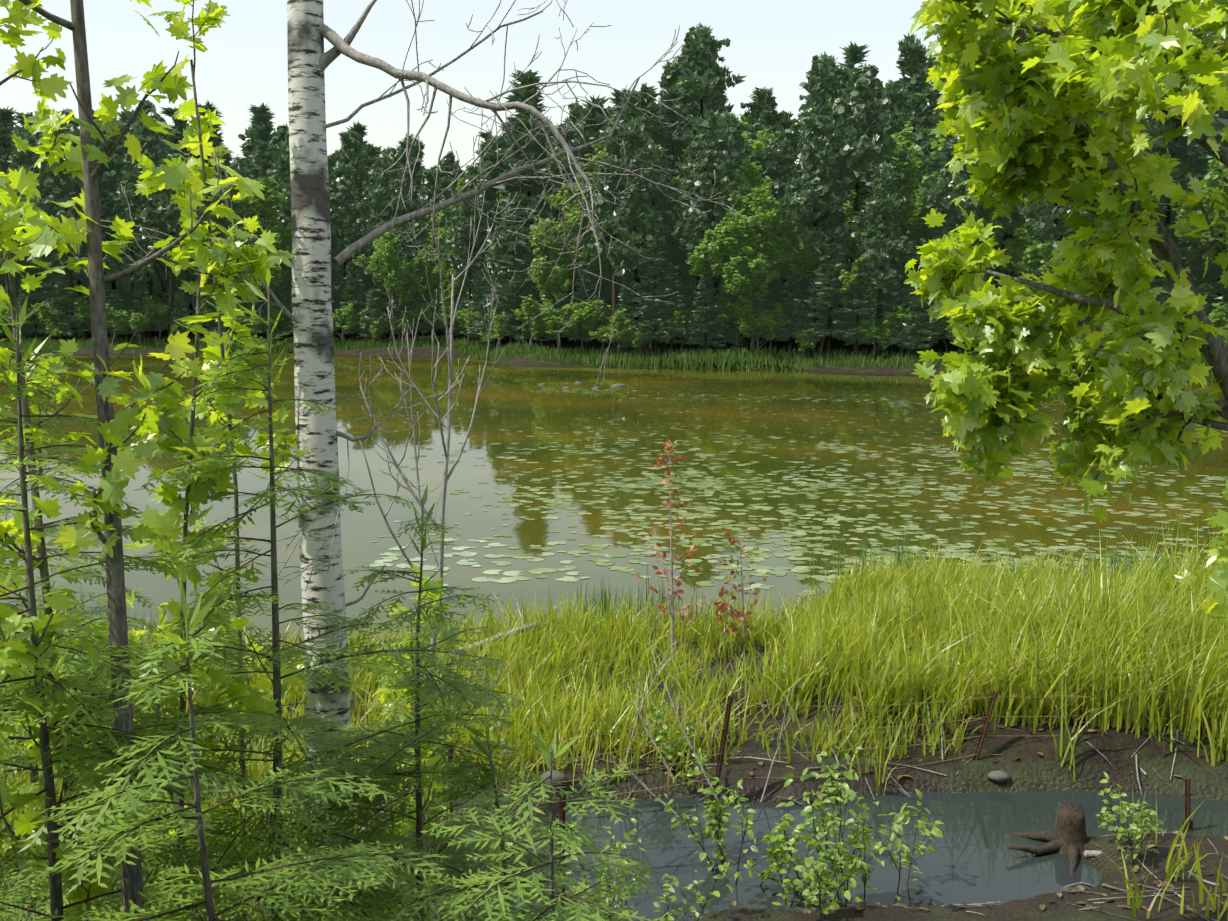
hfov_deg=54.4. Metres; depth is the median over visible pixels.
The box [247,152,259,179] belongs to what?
tree
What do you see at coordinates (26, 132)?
tree
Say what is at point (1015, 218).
tree
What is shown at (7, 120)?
tree
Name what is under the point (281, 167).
tree
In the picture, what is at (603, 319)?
shrub
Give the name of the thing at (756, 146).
tree
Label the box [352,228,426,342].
tree
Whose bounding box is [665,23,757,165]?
tree
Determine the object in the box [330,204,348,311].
tree
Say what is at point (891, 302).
young fir
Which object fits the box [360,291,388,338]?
young fir
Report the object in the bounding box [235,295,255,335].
young fir
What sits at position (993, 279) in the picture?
young fir
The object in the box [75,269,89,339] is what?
young fir
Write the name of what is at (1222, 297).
young fir
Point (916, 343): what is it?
young fir
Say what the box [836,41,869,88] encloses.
tree
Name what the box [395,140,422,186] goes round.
tree
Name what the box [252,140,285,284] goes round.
tree
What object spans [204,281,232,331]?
young fir
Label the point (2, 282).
tree
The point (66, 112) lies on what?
tree
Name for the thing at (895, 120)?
tree
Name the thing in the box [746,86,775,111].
tree
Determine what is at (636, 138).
tree
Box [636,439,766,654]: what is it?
dead tamarack saplings
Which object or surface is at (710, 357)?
far shore grass
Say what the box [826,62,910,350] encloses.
tree
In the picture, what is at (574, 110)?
tree
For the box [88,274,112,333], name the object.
young fir
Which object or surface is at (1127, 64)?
maple tree
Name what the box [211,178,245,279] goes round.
tree
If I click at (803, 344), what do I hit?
shrub
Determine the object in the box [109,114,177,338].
tree
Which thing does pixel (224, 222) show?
tree
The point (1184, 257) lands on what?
young fir
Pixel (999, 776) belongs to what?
rocks
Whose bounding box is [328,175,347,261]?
tree
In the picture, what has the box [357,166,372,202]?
tree
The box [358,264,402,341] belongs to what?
young fir
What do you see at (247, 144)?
tree
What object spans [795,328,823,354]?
shrub
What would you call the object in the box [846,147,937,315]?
tree
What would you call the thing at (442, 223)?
tree
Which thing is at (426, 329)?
young fir
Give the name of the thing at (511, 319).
young fir
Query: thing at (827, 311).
young fir
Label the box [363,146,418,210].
tree
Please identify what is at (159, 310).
shrub
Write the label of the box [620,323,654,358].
shrub
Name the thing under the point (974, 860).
pond water
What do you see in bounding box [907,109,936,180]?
tree
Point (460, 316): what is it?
shrub
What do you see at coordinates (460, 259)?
tree
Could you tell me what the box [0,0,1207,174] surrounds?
sky
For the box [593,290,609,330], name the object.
young fir
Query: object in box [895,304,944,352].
shrub
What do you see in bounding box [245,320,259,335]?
shrub
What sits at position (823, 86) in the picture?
tree
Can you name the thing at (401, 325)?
shrub
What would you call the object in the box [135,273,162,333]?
young fir
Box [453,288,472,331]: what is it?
young fir
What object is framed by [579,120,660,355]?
tree
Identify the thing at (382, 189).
tree
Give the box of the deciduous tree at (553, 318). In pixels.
[539,298,580,352]
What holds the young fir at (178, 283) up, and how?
on the terrain at (1030, 769)
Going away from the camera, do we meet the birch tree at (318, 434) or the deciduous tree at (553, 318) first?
the birch tree at (318, 434)
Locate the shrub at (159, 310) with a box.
[142,296,178,338]
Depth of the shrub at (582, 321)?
97.64 m
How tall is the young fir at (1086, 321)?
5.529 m
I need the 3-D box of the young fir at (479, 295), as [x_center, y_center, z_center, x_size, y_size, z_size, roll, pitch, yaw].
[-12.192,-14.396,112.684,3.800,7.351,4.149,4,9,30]
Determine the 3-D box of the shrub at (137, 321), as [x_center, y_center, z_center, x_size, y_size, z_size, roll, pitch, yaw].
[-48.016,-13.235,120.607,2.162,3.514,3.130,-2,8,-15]
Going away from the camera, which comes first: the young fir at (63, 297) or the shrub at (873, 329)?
the shrub at (873, 329)
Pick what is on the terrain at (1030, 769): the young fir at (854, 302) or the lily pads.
the young fir at (854, 302)
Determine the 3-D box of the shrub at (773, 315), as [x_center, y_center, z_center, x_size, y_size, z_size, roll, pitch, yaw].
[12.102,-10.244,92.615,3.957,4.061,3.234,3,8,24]
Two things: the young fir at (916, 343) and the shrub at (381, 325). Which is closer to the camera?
the young fir at (916, 343)
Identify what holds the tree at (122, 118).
on the terrain at (1030, 769)
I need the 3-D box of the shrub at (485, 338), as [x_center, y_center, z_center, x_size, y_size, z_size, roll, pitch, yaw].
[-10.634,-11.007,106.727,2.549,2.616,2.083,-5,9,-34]
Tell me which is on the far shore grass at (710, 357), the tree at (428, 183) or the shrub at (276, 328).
the shrub at (276, 328)
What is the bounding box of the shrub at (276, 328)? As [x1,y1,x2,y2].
[260,315,282,332]
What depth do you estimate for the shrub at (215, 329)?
122.53 m
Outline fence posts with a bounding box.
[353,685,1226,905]
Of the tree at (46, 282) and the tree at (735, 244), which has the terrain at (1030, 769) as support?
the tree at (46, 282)
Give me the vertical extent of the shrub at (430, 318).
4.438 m
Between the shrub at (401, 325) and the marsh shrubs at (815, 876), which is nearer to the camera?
the marsh shrubs at (815, 876)
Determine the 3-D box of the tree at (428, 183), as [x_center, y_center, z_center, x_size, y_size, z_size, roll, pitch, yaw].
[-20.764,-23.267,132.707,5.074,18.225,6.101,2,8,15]
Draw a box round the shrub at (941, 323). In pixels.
[917,303,950,352]
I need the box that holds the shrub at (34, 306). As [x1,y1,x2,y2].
[31,304,49,339]
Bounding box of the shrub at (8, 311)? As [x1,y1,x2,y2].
[0,304,32,325]
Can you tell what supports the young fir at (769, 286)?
on the terrain at (1030, 769)
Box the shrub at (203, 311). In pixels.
[194,302,213,330]
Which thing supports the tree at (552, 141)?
on the terrain at (1030, 769)
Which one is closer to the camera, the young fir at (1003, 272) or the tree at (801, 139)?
the young fir at (1003, 272)
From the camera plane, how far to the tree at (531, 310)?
100.54 m
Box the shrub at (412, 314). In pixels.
[398,300,432,336]
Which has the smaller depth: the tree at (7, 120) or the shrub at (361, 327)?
the shrub at (361, 327)
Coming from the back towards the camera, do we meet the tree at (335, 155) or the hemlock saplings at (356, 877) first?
the tree at (335, 155)
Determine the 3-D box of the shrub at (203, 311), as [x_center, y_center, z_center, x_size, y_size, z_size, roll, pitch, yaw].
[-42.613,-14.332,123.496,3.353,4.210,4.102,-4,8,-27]
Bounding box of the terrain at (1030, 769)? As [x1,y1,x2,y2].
[0,293,1227,920]
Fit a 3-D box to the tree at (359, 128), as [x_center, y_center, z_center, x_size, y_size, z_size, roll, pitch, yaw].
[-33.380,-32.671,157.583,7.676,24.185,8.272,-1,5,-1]
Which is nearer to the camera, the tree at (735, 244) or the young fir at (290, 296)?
the tree at (735, 244)
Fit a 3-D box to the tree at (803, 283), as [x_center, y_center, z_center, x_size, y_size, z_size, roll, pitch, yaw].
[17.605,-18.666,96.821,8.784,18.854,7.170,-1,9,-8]
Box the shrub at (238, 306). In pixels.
[225,302,251,324]
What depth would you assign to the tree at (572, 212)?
99.58 m
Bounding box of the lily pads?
[346,388,1227,596]
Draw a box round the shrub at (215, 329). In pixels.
[208,327,218,333]
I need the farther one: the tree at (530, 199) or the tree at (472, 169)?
the tree at (472, 169)
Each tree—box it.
[0,105,17,276]
[0,139,12,333]
[0,255,22,338]
[6,129,58,339]
[7,132,34,335]
[12,111,35,142]
[14,123,111,336]
[21,123,115,341]
[22,114,40,136]
[32,168,62,337]
[38,108,73,136]
[52,127,123,337]
[64,116,79,134]
[75,117,125,281]
[86,0,734,919]
[103,180,155,339]
[104,131,119,335]
[109,108,153,282]
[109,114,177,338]
[113,100,170,271]
[124,216,196,301]
[134,152,206,336]
[155,152,216,337]
[160,102,210,284]
[161,155,211,332]
[195,100,228,208]
[205,184,256,330]
[206,152,239,299]
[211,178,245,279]
[222,168,259,305]
[224,231,285,341]
[234,122,274,169]
[234,176,291,338]
[242,103,277,170]
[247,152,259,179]
[250,159,262,178]
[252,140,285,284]
[259,123,292,330]
[263,159,291,232]
[274,128,291,231]
[327,153,336,174]
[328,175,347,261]
[329,129,366,261]
[329,162,372,337]
[330,136,365,191]
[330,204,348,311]
[346,121,368,154]
[347,142,382,290]
[352,201,381,293]
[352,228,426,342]
[355,152,427,338]
[355,211,425,278]
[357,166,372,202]
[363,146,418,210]
[371,170,429,336]
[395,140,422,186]
[398,133,425,177]
[403,157,423,199]
[410,244,459,334]
[414,168,450,295]
[417,178,481,250]
[417,198,464,331]
[428,165,439,183]
[436,151,463,190]
[439,178,455,194]
[441,173,492,342]
[441,186,454,215]
[441,232,476,339]
[442,189,494,343]
[455,170,471,194]
[462,135,511,341]
[465,164,479,175]
[474,129,495,166]
[474,140,491,194]
[484,69,568,342]
[484,204,537,344]
[491,156,508,220]
[498,123,509,159]
[503,160,526,256]
[511,294,548,346]
[527,218,594,348]
[534,175,611,342]
[545,125,561,164]
[546,148,563,169]
[547,160,570,242]
[554,122,578,213]
[559,159,578,221]
[560,102,582,155]
[561,94,622,330]
[571,115,686,261]
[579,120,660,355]
[587,91,669,282]
[589,309,631,354]
[596,85,649,304]
[603,117,666,327]
[634,82,674,272]
[637,144,686,346]
[654,119,724,349]
[656,59,699,114]
[657,86,694,272]
[663,109,750,350]
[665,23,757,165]
[674,122,779,177]
[684,161,794,350]
[687,128,764,299]
[688,186,789,351]
[703,66,731,112]
[710,292,766,349]
[719,109,778,346]
[735,304,785,353]
[737,112,751,123]
[740,88,783,135]
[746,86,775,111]
[746,123,772,144]
[755,143,791,345]
[757,129,800,340]
[773,113,853,350]
[777,110,797,285]
[780,114,871,346]
[781,189,886,356]
[784,51,853,310]
[795,131,824,249]
[798,94,808,122]
[801,121,916,256]
[823,97,872,342]
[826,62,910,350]
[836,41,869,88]
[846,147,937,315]
[851,145,940,344]
[851,160,926,356]
[879,80,916,138]
[890,69,990,351]
[891,129,925,147]
[896,32,929,132]
[900,94,922,138]
[900,104,981,269]
[903,0,1227,656]
[907,37,954,181]
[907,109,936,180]
[916,80,941,123]
[919,113,1014,352]
[978,191,1064,287]
[991,2,1026,270]
[993,235,1012,249]
[1000,145,1161,282]
[1016,147,1097,263]
[1082,98,1170,316]
[1136,48,1215,323]
[1139,112,1207,180]
[1156,32,1227,304]
[1170,147,1227,260]
[1207,256,1224,308]
[1221,214,1227,253]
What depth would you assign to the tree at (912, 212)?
90.90 m
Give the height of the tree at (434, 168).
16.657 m
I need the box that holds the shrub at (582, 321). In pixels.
[565,295,598,348]
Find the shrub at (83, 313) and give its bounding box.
[64,296,89,338]
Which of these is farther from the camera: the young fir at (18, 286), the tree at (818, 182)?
the young fir at (18, 286)
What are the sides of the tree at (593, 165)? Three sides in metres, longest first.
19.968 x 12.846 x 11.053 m
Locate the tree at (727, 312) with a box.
[710,292,766,349]
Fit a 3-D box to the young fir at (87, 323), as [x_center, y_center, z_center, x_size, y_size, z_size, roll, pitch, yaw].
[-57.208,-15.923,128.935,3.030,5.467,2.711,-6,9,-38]
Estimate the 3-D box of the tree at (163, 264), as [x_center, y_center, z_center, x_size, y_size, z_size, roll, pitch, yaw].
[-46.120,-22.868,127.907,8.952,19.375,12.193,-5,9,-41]
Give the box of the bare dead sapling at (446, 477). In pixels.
[358,153,523,848]
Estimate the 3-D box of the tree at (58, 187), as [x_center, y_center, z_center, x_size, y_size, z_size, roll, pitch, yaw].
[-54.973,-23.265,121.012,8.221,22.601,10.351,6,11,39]
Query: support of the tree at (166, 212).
on the far shore grass at (710, 357)
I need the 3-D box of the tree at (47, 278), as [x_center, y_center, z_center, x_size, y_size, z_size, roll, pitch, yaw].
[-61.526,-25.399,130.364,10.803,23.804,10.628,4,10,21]
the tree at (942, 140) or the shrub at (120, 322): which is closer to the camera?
the tree at (942, 140)
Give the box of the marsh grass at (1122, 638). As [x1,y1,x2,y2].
[0,512,1227,920]
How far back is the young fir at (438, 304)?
118.96 m
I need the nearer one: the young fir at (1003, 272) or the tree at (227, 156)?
the young fir at (1003, 272)
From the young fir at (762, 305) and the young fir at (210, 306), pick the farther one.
the young fir at (210, 306)
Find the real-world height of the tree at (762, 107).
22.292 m
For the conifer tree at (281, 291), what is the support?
on the far shore grass at (710, 357)
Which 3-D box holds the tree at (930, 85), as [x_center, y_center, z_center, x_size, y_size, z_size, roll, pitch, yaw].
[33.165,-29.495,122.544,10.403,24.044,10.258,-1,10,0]
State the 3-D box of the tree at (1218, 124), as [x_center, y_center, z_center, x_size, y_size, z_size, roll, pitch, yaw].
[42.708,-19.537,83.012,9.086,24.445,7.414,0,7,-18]
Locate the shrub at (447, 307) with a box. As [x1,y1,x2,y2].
[437,296,461,332]
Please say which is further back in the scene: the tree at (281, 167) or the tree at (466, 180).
the tree at (281, 167)
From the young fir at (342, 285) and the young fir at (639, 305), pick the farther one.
the young fir at (342, 285)
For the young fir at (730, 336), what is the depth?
98.82 m
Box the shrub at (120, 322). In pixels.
[106,304,131,346]
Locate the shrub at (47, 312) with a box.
[36,302,65,344]
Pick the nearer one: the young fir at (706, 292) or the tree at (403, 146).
the young fir at (706, 292)
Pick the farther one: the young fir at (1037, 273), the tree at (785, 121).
the tree at (785, 121)
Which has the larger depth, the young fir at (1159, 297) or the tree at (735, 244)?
the tree at (735, 244)
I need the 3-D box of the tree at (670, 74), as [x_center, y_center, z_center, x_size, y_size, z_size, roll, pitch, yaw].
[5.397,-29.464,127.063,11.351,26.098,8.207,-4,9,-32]
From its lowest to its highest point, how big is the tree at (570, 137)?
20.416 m
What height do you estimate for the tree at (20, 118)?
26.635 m
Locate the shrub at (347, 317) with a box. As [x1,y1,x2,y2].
[332,302,360,344]
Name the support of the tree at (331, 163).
on the terrain at (1030, 769)
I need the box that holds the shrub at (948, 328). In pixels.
[944,324,954,341]
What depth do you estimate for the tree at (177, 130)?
134.97 m
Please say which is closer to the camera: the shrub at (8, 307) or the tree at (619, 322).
the tree at (619, 322)
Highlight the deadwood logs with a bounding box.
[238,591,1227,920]
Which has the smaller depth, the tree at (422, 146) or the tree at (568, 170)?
the tree at (568, 170)
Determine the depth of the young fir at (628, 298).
95.61 m
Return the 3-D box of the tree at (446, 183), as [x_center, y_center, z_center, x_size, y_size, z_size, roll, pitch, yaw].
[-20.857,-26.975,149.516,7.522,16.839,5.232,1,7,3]
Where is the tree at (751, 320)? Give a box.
[735,304,785,353]
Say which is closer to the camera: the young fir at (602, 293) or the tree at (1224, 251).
the tree at (1224, 251)
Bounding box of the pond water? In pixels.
[0,352,1227,920]
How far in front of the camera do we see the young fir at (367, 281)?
127.71 m
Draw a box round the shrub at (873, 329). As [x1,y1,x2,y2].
[857,318,892,357]
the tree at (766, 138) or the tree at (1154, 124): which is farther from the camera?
the tree at (766, 138)
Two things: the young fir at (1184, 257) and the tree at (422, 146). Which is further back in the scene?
the tree at (422, 146)
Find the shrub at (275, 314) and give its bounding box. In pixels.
[267,302,287,339]
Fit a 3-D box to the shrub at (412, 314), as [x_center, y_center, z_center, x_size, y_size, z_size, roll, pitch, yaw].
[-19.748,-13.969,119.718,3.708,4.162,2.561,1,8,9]
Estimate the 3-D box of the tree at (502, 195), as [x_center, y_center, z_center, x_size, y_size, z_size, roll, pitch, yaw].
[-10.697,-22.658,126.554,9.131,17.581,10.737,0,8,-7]
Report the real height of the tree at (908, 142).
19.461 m
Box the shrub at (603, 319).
[585,298,617,348]
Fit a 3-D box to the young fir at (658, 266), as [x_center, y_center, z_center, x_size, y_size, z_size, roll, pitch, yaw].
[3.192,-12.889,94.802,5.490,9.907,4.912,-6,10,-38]
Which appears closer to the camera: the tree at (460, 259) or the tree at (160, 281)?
the tree at (460, 259)
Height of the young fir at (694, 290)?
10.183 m
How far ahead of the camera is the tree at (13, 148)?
132.38 m
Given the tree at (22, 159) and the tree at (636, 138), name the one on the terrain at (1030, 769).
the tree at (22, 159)
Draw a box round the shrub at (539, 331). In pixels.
[530,320,548,344]
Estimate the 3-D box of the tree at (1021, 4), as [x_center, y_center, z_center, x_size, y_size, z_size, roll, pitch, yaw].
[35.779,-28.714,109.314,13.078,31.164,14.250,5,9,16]
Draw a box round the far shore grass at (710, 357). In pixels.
[0,333,1215,381]
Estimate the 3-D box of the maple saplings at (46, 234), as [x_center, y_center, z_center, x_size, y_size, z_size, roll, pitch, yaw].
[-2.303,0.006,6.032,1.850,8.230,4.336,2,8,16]
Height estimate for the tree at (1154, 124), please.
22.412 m
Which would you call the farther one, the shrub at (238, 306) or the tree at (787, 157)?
the shrub at (238, 306)
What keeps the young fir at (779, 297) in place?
on the terrain at (1030, 769)
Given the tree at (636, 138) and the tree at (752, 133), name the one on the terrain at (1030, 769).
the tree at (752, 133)
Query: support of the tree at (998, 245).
on the terrain at (1030, 769)
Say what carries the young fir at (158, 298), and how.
on the terrain at (1030, 769)
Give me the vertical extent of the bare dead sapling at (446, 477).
6.253 m
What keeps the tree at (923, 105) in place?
on the terrain at (1030, 769)
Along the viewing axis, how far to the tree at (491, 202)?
114.02 m
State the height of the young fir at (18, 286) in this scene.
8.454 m
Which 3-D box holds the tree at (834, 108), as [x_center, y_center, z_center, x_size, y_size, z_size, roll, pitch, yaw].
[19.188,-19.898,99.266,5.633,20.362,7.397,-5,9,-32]
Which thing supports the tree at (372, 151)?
on the terrain at (1030, 769)
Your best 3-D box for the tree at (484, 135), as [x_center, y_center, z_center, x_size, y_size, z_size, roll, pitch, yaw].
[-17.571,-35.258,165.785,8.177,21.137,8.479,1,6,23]
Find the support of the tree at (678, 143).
on the terrain at (1030, 769)
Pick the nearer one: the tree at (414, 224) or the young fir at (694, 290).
the young fir at (694, 290)
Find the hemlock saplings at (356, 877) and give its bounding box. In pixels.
[0,265,658,920]
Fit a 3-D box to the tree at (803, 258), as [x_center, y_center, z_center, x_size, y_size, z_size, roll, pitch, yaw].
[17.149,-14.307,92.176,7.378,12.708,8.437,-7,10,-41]
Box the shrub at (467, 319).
[463,310,485,349]
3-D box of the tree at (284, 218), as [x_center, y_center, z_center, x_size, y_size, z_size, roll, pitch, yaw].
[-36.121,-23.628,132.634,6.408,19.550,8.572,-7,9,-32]
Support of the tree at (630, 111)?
on the terrain at (1030, 769)
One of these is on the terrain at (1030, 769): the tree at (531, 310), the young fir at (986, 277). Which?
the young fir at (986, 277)
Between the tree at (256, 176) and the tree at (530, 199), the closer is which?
the tree at (530, 199)
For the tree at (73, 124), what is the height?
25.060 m
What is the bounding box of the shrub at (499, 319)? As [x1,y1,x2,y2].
[486,305,508,348]
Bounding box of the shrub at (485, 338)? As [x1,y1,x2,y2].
[479,327,504,348]
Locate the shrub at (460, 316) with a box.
[453,308,473,342]
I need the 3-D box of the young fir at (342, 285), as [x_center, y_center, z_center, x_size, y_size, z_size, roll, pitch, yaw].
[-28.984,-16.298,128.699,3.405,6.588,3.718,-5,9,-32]
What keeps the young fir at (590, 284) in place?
on the terrain at (1030, 769)
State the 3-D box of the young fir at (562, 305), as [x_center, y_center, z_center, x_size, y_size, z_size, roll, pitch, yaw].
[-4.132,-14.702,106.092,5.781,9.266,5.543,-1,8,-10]
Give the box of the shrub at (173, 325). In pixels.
[170,323,183,334]
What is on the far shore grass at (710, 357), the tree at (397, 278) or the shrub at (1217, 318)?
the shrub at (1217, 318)
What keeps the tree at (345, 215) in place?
on the terrain at (1030, 769)
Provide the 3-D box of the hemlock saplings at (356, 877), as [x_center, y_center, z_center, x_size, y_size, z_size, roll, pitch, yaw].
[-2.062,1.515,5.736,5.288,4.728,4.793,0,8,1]
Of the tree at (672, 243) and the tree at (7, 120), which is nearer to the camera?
the tree at (672, 243)
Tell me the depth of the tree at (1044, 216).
83.04 m
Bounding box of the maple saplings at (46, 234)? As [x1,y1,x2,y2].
[0,0,473,920]
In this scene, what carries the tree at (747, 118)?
on the terrain at (1030, 769)
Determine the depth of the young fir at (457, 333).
123.55 m
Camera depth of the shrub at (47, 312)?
121.88 m
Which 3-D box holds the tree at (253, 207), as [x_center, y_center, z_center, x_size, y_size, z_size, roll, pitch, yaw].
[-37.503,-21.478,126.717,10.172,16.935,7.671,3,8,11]
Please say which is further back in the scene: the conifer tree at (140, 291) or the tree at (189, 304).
the tree at (189, 304)
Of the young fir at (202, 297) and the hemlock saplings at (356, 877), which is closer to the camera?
the hemlock saplings at (356, 877)
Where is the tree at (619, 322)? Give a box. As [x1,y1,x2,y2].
[589,309,631,354]
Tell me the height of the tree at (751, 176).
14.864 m
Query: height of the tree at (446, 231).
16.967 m
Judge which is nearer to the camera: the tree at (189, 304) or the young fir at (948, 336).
the young fir at (948, 336)
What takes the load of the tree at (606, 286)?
on the terrain at (1030, 769)
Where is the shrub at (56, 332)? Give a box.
[45,318,71,345]
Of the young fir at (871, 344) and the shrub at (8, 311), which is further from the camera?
the shrub at (8, 311)
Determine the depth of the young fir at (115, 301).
121.11 m
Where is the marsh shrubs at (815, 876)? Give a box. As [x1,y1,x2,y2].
[482,700,1163,920]
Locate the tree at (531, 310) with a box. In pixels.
[511,294,548,346]
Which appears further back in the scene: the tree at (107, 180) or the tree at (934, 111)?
the tree at (107, 180)
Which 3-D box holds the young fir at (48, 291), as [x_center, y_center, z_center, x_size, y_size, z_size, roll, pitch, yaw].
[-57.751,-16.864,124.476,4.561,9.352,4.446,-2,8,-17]
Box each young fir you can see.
[0,272,33,335]
[18,260,48,337]
[38,254,82,339]
[48,265,88,339]
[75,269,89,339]
[82,294,90,338]
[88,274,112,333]
[106,289,129,342]
[121,288,137,329]
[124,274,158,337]
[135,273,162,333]
[153,260,174,332]
[157,273,188,329]
[166,293,193,334]
[196,295,213,336]
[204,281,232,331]
[205,295,225,332]
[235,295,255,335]
[245,286,271,338]
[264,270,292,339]
[283,268,291,337]
[287,279,291,309]
[332,280,361,335]
[334,260,368,339]
[349,261,376,337]
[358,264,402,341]
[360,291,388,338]
[391,251,428,338]
[413,275,439,335]
[432,265,461,338]
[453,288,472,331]
[454,288,467,335]
[461,269,489,339]
[465,246,514,346]
[502,264,539,347]
[536,274,571,340]
[539,289,568,347]
[562,261,608,352]
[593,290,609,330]
[612,272,644,351]
[623,235,685,354]
[638,290,647,319]
[645,265,696,352]
[668,249,696,349]
[680,266,715,327]
[683,270,728,352]
[709,232,777,352]
[716,299,742,348]
[730,283,776,350]
[761,269,786,350]
[768,275,810,355]
[777,270,823,347]
[793,241,856,354]
[823,261,849,320]
[825,262,884,355]
[852,250,887,350]
[875,247,919,354]
[898,270,942,357]
[942,275,982,351]
[982,267,994,283]
[989,265,996,284]
[1001,268,1018,276]
[1029,247,1064,303]
[1049,227,1102,346]
[1083,320,1103,350]
[1143,278,1183,348]
[1161,247,1198,349]
[1207,264,1227,322]
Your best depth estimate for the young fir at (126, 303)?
128.35 m
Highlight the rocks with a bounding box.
[538,381,1009,785]
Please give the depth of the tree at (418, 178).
137.04 m
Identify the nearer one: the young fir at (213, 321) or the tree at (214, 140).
the young fir at (213, 321)
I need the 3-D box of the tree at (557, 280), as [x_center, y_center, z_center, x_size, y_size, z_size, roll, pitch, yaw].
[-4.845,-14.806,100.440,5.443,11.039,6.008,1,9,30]
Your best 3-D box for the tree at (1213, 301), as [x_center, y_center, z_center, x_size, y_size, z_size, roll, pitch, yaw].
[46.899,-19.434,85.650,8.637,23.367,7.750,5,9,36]
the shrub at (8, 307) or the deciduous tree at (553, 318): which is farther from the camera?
the shrub at (8, 307)
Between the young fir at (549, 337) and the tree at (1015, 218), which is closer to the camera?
the tree at (1015, 218)
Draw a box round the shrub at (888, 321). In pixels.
[882,312,900,348]
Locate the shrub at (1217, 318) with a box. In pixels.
[1207,303,1227,344]
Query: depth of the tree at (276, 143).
134.53 m
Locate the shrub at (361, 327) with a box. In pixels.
[356,309,369,338]
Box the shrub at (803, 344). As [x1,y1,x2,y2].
[793,326,811,356]
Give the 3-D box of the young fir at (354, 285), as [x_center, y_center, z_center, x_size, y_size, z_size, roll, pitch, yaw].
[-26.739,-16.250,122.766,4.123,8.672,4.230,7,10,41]
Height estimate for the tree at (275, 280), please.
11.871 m
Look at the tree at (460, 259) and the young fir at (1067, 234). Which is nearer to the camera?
the young fir at (1067, 234)
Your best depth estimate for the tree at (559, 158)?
125.37 m
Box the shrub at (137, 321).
[128,313,149,344]
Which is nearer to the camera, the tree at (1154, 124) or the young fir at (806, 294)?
the tree at (1154, 124)
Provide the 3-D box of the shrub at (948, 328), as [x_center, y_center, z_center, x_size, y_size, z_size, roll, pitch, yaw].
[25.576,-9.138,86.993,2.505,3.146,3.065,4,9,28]
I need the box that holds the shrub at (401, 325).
[387,316,413,339]
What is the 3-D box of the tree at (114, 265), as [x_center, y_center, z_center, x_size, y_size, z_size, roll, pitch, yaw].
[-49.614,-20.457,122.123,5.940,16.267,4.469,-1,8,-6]
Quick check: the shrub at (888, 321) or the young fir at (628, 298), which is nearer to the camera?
the shrub at (888, 321)
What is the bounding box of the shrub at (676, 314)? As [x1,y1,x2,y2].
[666,299,696,348]
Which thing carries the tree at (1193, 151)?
on the terrain at (1030, 769)
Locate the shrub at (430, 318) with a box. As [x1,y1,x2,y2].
[424,299,457,336]
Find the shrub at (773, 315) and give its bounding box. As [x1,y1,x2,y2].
[747,302,789,350]
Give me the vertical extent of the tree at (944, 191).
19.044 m
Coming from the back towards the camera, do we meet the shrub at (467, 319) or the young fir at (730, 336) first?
the shrub at (467, 319)
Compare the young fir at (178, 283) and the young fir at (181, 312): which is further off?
the young fir at (178, 283)
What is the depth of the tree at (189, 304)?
132.05 m
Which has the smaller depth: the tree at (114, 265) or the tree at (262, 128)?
the tree at (114, 265)
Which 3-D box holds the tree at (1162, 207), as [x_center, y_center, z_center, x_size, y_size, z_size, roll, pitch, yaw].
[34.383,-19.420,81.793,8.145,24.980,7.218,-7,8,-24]
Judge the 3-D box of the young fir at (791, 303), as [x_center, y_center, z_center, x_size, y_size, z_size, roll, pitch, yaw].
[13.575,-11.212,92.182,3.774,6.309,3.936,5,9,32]
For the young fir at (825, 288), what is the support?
on the terrain at (1030, 769)
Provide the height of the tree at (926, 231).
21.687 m
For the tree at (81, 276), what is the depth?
125.17 m
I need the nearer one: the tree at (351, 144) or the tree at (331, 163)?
the tree at (351, 144)
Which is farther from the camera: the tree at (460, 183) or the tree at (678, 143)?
the tree at (460, 183)
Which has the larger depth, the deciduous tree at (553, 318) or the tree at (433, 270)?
the tree at (433, 270)
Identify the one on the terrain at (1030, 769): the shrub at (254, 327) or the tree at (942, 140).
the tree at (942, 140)
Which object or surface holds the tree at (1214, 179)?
on the far shore grass at (710, 357)
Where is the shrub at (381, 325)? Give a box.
[369,313,393,345]
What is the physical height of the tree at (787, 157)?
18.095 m
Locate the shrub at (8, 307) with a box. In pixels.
[4,305,36,337]
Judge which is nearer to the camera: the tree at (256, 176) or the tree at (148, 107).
the tree at (148, 107)
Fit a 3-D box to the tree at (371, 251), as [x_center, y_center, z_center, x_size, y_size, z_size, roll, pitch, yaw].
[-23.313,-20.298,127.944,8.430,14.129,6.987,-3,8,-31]
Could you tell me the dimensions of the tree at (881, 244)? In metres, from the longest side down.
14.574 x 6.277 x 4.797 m
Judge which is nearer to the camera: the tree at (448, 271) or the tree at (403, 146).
the tree at (448, 271)
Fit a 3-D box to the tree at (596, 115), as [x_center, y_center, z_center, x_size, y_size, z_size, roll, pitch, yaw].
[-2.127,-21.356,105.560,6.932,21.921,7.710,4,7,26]
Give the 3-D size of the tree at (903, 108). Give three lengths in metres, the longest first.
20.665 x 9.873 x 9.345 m
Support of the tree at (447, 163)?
on the terrain at (1030, 769)

